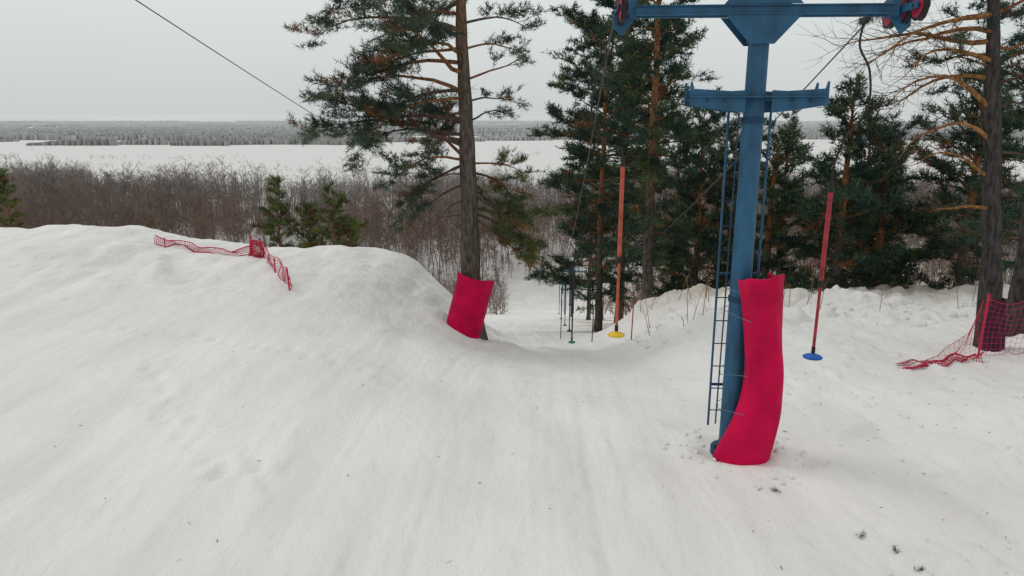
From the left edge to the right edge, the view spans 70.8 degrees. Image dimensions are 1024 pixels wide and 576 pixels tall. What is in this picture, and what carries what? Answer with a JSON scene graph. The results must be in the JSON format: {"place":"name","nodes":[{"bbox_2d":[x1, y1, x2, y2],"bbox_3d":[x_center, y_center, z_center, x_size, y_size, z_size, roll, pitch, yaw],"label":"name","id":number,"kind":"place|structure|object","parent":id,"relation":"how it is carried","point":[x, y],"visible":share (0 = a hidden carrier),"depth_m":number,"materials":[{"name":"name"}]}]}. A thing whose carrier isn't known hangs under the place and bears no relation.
{"place":"outdoors","nodes":[
{"label":"outdoors","id":0,"kind":"place"},
{"bbox_2d":[135,0,425,181],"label":"power wire","id":1,"kind":"object","parent":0,"point":[225,58],"visible":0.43,"depth_m":16.91,"materials":[{"name":"black metal"}]},
{"bbox_2d":[0,113,960,120],"bbox_3d":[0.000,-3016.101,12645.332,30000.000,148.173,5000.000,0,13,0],"label":"distant hills","id":2,"kind":"structure","parent":0,"point":[243,117],"depth_m":14752.21,"materials":[{"name":"grey wood"}]},
{"bbox_2d":[0,121,1023,575],"bbox_3d":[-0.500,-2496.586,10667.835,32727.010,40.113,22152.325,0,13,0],"label":"snow ground","id":3,"kind":"structure","parent":0,"point":[320,421],"depth_m":9.94,"materials":[{"name":"white snow"}]},
{"bbox_2d":[0,167,29,228],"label":"pine tree","id":4,"kind":"object","parent":3,"relation":"on","point":[9,189],"visible":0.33,"depth_m":44.79,"materials":[{"name":"green plant"}]},
{"bbox_2d":[154,235,261,257],"bbox_3d":[-9.079,-1.220,21.481,3.774,0.856,0.389,3,14,13],"label":"net fence","id":5,"kind":"object","parent":3,"relation":"on","point":[204,248],"visible":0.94,"depth_m":21.48,"materials":[{"name":"red plastic"}]},
{"bbox_2d":[248,238,264,257],"bbox_3d":[-7.449,-1.159,20.983,0.625,0.559,0.244,6,14,24],"label":"net fence","id":6,"kind":"object","parent":3,"relation":"on","point":[254,253],"visible":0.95,"depth_m":20.98,"materials":[{"name":"red plastic"}]},
{"bbox_2d":[247,173,296,247],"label":"pine tree","id":7,"kind":"object","parent":3,"relation":"on","point":[277,206],"visible":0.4,"depth_m":41.95,"materials":[{"name":"green plant"}]},
{"bbox_2d":[262,240,291,290],"bbox_3d":[-6.242,-0.555,19.057,0.208,0.793,4.508,-7,15,-26],"label":"net fence","id":8,"kind":"object","parent":3,"relation":"on","point":[275,269],"visible":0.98,"depth_m":19.00,"materials":[{"name":"red plastic"}]},
{"bbox_2d":[282,198,323,247],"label":"pine tree","id":9,"kind":"object","parent":3,"relation":"on","point":[311,214],"visible":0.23,"depth_m":43.10,"materials":[{"name":"green plant"}]},
{"bbox_2d":[296,179,362,247],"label":"pine tree","id":10,"kind":"object","parent":3,"relation":"on","point":[340,227],"visible":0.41,"depth_m":41.97,"materials":[{"name":"green plant"}]},
{"bbox_2d":[342,213,369,246],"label":"pine tree","id":11,"kind":"object","parent":3,"relation":"on","point":[352,234],"visible":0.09,"depth_m":48.33,"materials":[{"name":"green plant"}]},
{"bbox_2d":[282,0,561,339],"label":"pine tree","id":12,"kind":"object","parent":3,"relation":"on","point":[395,29],"visible":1,"depth_m":17.33,"materials":[{"name":"green plant"}]},
{"bbox_2d":[447,271,493,338],"bbox_3d":[-1.115,0.535,18.325,1.334,1.896,0.408,0,13,0],"label":"tree safety padding","id":13,"kind":"object","parent":12,"relation":"attached to","point":[468,307],"visible":0.8,"depth_m":18.22,"materials":[{"name":"fabric"}]},
{"bbox_2d":[0,147,1015,172],"bbox_3d":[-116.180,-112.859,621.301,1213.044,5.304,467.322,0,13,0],"label":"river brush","id":14,"kind":"object","parent":3,"relation":"on","point":[306,168],"visible":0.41,"depth_m":529.16,"materials":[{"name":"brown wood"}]},
{"bbox_2d":[0,153,1023,300],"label":"bare forest","id":15,"kind":"object","parent":3,"relation":"on","point":[45,186],"visible":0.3,"depth_m":200.12,"materials":[{"name":"brown plant"}]},
{"bbox_2d":[0,121,1023,145],"bbox_3d":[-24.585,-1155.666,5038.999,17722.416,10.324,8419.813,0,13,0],"label":"distant forest","id":16,"kind":"object","parent":3,"relation":"on","point":[170,133],"visible":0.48,"depth_m":1489.82,"materials":[{"name":"plant"}]},
{"bbox_2d":[80,351,1005,570],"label":"pine twigs","id":17,"kind":"object","parent":3,"relation":"on","point":[862,535],"visible":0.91,"depth_m":7.13,"materials":[{"name":"brown plant"}]},
{"bbox_2d":[560,299,561,338],"bbox_3d":[1.915,1.321,28.049,0.062,1.800,0.032,0,13,0],"label":"slalom pole","id":18,"kind":"object","parent":3,"relation":"on","point":[561,317],"visible":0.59,"depth_m":27.98,"materials":[{"name":"plastic"}]},
{"bbox_2d":[556,283,567,313],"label":"ski lift tower","id":19,"kind":"structure","parent":3,"relation":"on","point":[564,310],"depth_m":118.74,"materials":[{"name":"metal"}]},
{"bbox_2d":[128,213,1011,315],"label":"bare shrubs","id":20,"kind":"object","parent":3,"relation":"on","point":[502,304],"visible":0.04,"depth_m":102.39,"materials":[{"name":"brown plant"}]},
{"bbox_2d":[559,267,586,316],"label":"ski lift tower","id":21,"kind":"structure","parent":3,"relation":"on","point":[571,291],"depth_m":79.13,"materials":[{"name":"blue metal"}]},
{"bbox_2d":[563,142,616,319],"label":"pine tree","id":22,"kind":"object","parent":3,"relation":"on","point":[578,254],"visible":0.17,"depth_m":60.96,"materials":[{"name":"green plant"}]},
{"bbox_2d":[591,309,593,341],"bbox_3d":[2.565,1.287,22.905,0.062,1.301,0.032,0,13,0],"label":"slalom pole","id":23,"kind":"object","parent":3,"relation":"on","point":[592,325],"visible":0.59,"depth_m":22.87,"materials":[{"name":"black plastic"}]},
{"bbox_2d":[524,15,672,331],"bbox_3d":[3.764,-4.808,33.011,6.645,14.613,5.686,0,13,0],"label":"pine tree","id":24,"kind":"object","parent":3,"relation":"on","point":[601,168],"visible":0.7,"depth_m":32.38,"materials":[{"name":"green plant"}]},
{"bbox_2d":[525,0,707,323],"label":"pine tree","id":25,"kind":"object","parent":3,"relation":"on","point":[590,21],"visible":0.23,"depth_m":43.40,"materials":[{"name":"green plant"}]},
{"bbox_2d":[631,299,633,339],"bbox_3d":[3.265,0.956,19.539,0.062,1.351,0.032,0,13,0],"label":"slalom pole","id":26,"kind":"object","parent":3,"relation":"on","point":[632,319],"visible":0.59,"depth_m":19.50,"materials":[{"name":"red paint"}]},
{"bbox_2d":[571,0,724,299],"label":"pine tree","id":27,"kind":"object","parent":3,"relation":"on","point":[659,30],"visible":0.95,"depth_m":25.34,"materials":[{"name":"green plant"}]},
{"bbox_2d":[627,107,728,296],"bbox_3d":[9.354,-3.627,39.620,4.502,12.464,5.503,-8,15,-30],"label":"pine tree","id":28,"kind":"object","parent":3,"relation":"on","point":[664,219],"visible":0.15,"depth_m":38.88,"materials":[{"name":"green plant"}]},
{"bbox_2d":[629,88,761,290],"bbox_3d":[7.870,-2.992,30.344,5.368,10.527,6.589,4,14,16],"label":"pine tree","id":29,"kind":"object","parent":3,"relation":"on","point":[686,191],"visible":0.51,"depth_m":29.32,"materials":[{"name":"green plant"}]},
{"bbox_2d":[639,110,771,296],"bbox_3d":[9.198,-3.063,32.831,6.322,11.303,6.230,0,13,0],"label":"pine tree","id":30,"kind":"object","parent":3,"relation":"on","point":[728,180],"visible":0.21,"depth_m":32.36,"materials":[{"name":"green plant"}]},
{"bbox_2d":[709,116,816,288],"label":"pine tree","id":31,"kind":"object","parent":3,"relation":"on","point":[767,262],"visible":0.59,"depth_m":26.68,"materials":[{"name":"green plant"}]},
{"bbox_2d":[610,0,930,454],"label":"ski lift tower","id":32,"kind":"structure","parent":3,"relation":"on","point":[757,27],"depth_m":7.87,"materials":[{"name":"blue metal"}]},
{"bbox_2d":[567,20,613,258],"bbox_3d":[3.135,-2.550,43.215,0.020,17.422,68.216,1,13,3],"label":"haul rope","id":33,"kind":"object","parent":32,"relation":"attached to","point":[595,119],"visible":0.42,"depth_m":11.58,"materials":[{"name":"metal"}]},
{"bbox_2d":[563,264,569,325],"bbox_3d":[2.790,0.355,37.047,0.293,3.306,0.200,6,15,25],"label":"platter lift hanger","id":34,"kind":"object","parent":33,"relation":"hanging from","point":[565,299],"visible":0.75,"depth_m":37.08,"materials":[{"name":"black metal"}]},
{"bbox_2d":[567,243,575,331],"bbox_3d":[2.281,0.007,27.719,0.293,3.488,0.200,6,15,25],"label":"platter lift hanger","id":35,"kind":"object","parent":33,"relation":"hanging from","point":[569,330],"visible":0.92,"depth_m":27.77,"materials":[{"name":"black metal"}]},
{"bbox_2d":[568,195,588,343],"bbox_3d":[1.788,-0.459,19.412,0.475,4.065,0.200,0,13,0],"label":"platter lift hanger","id":36,"kind":"object","parent":33,"relation":"hanging from","point":[572,312],"visible":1,"depth_m":19.49,"materials":[{"name":"black metal"}]},
{"bbox_2d":[590,34,625,337],"bbox_3d":[1.291,-1.263,9.565,0.557,3.985,0.240,0,13,0],"label":"platter lift hanger","id":37,"kind":"object","parent":33,"relation":"hanging from","point":[615,334],"visible":0.98,"depth_m":9.58,"materials":[{"name":"red metal"}]},
{"bbox_2d":[802,18,871,360],"bbox_3d":[4.083,-1.126,8.981,0.516,4.225,0.250,0,13,0],"label":"platter lift hanger","id":38,"kind":"object","parent":33,"relation":"hanging from","point":[812,355],"visible":1,"depth_m":9.04,"materials":[{"name":"red metal"}]},
{"bbox_2d":[587,1,885,273],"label":"haul rope","id":39,"kind":"object","parent":32,"relation":"attached to","point":[854,35],"visible":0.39,"depth_m":10.54,"materials":[{"name":"metal"}]},
{"bbox_2d":[712,272,784,465],"bbox_3d":[2.856,0.999,8.412,0.738,2.385,0.470,-5,14,-21],"label":"tower safety padding","id":40,"kind":"object","parent":32,"relation":"attached to","point":[749,436],"visible":0.98,"depth_m":8.32,"materials":[{"name":"fabric"}]},
{"bbox_2d":[717,283,750,414],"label":"padding cords","id":41,"kind":"object","parent":40,"relation":"attached to","point":[723,365],"visible":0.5,"depth_m":8.46,"materials":[{"name":"red fabric"}]},
{"bbox_2d":[754,109,831,289],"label":"pine tree","id":42,"kind":"object","parent":3,"relation":"on","point":[802,148],"visible":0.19,"depth_m":35.19,"materials":[{"name":"green plant"}]},
{"bbox_2d":[625,296,1018,575],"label":"snow chunks","id":43,"kind":"object","parent":3,"relation":"on","point":[884,302],"visible":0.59,"depth_m":10.83,"materials":[{"name":"white snow"}]},
{"bbox_2d":[636,264,1007,335],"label":"dry saplings","id":44,"kind":"object","parent":3,"relation":"on","point":[812,279],"visible":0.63,"depth_m":19.83,"materials":[{"name":"brown plant"}]},
{"bbox_2d":[760,69,912,291],"bbox_3d":[10.433,-3.314,24.150,5.520,7.969,5.241,13,18,43],"label":"pine tree","id":45,"kind":"object","parent":3,"relation":"on","point":[810,212],"visible":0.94,"depth_m":23.91,"materials":[{"name":"green plant"}]},
{"bbox_2d":[794,111,905,290],"bbox_3d":[14.931,-2.714,32.305,4.839,10.332,4.995,6,14,23],"label":"pine tree","id":46,"kind":"object","parent":3,"relation":"on","point":[878,116],"visible":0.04,"depth_m":31.75,"materials":[{"name":"green plant"}]},
{"bbox_2d":[816,113,931,290],"bbox_3d":[14.359,-2.491,29.250,4.545,9.105,5.721,0,13,0],"label":"pine tree","id":47,"kind":"object","parent":3,"relation":"on","point":[887,140],"visible":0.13,"depth_m":28.27,"materials":[{"name":"green plant"}]},
{"bbox_2d":[836,110,925,277],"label":"pine tree","id":48,"kind":"object","parent":3,"relation":"on","point":[897,114],"visible":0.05,"depth_m":35.17,"materials":[{"name":"green plant"}]},
{"bbox_2d":[830,134,935,288],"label":"pine tree","id":49,"kind":"object","parent":3,"relation":"on","point":[882,239],"visible":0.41,"depth_m":25.23,"materials":[{"name":"green plant"}]},
{"bbox_2d":[797,0,1023,350],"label":"pine tree","id":50,"kind":"object","parent":3,"relation":"on","point":[990,233],"visible":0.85,"depth_m":13.16,"materials":[{"name":"green plant"}]},
{"bbox_2d":[983,297,1008,351],"bbox_3d":[9.394,0.698,14.026,0.563,1.073,0.482,0,13,0],"label":"trunk padding","id":51,"kind":"object","parent":50,"relation":"attached to","point":[990,333],"visible":0.77,"depth_m":13.87,"materials":[{"name":"red fabric"}]},
{"bbox_2d":[896,301,983,365],"bbox_3d":[7.600,0.838,12.725,2.013,1.068,0.260,-5,14,-19],"label":"net fence","id":52,"kind":"object","parent":3,"relation":"on","point":[914,360],"visible":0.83,"depth_m":12.86,"materials":[{"name":"red fabric"}]},
{"bbox_2d":[902,351,984,368],"bbox_3d":[7.582,1.267,12.585,1.854,0.242,0.166,-4,14,-16],"label":"net fence","id":53,"kind":"object","parent":3,"relation":"on","point":[926,364],"visible":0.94,"depth_m":12.59,"materials":[{"name":"red fabric"}]},
{"bbox_2d":[885,67,1016,289],"bbox_3d":[17.358,-3.697,27.658,4.984,9.811,5.095,0,13,0],"label":"pine tree","id":54,"kind":"object","parent":3,"relation":"on","point":[924,176],"visible":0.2,"depth_m":27.12,"materials":[{"name":"green plant"}]},
{"bbox_2d":[895,50,1023,289],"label":"pine tree","id":55,"kind":"object","parent":3,"relation":"on","point":[960,273],"visible":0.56,"depth_m":23.79,"materials":[{"name":"green plant"}]},
{"bbox_2d":[922,46,1023,269],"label":"pine tree","id":56,"kind":"object","parent":3,"relation":"on","point":[1015,118],"visible":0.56,"depth_m":18.55,"materials":[{"name":"green plant"}]},
{"bbox_2d":[940,0,1023,336],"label":"pine tree","id":57,"kind":"object","parent":3,"relation":"on","point":[1016,292],"visible":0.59,"depth_m":15.02,"materials":[{"name":"green plant"}]},
{"bbox_2d":[977,294,1023,357],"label":"net fence","id":58,"kind":"object","parent":3,"relation":"on","point":[983,324],"visible":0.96,"depth_m":13.08,"materials":[{"name":"red fabric"}]},
{"bbox_2d":[0,0,1023,118],"label":"sky","id":59,"kind":"structure","parent":0,"point":[58,57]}
]}

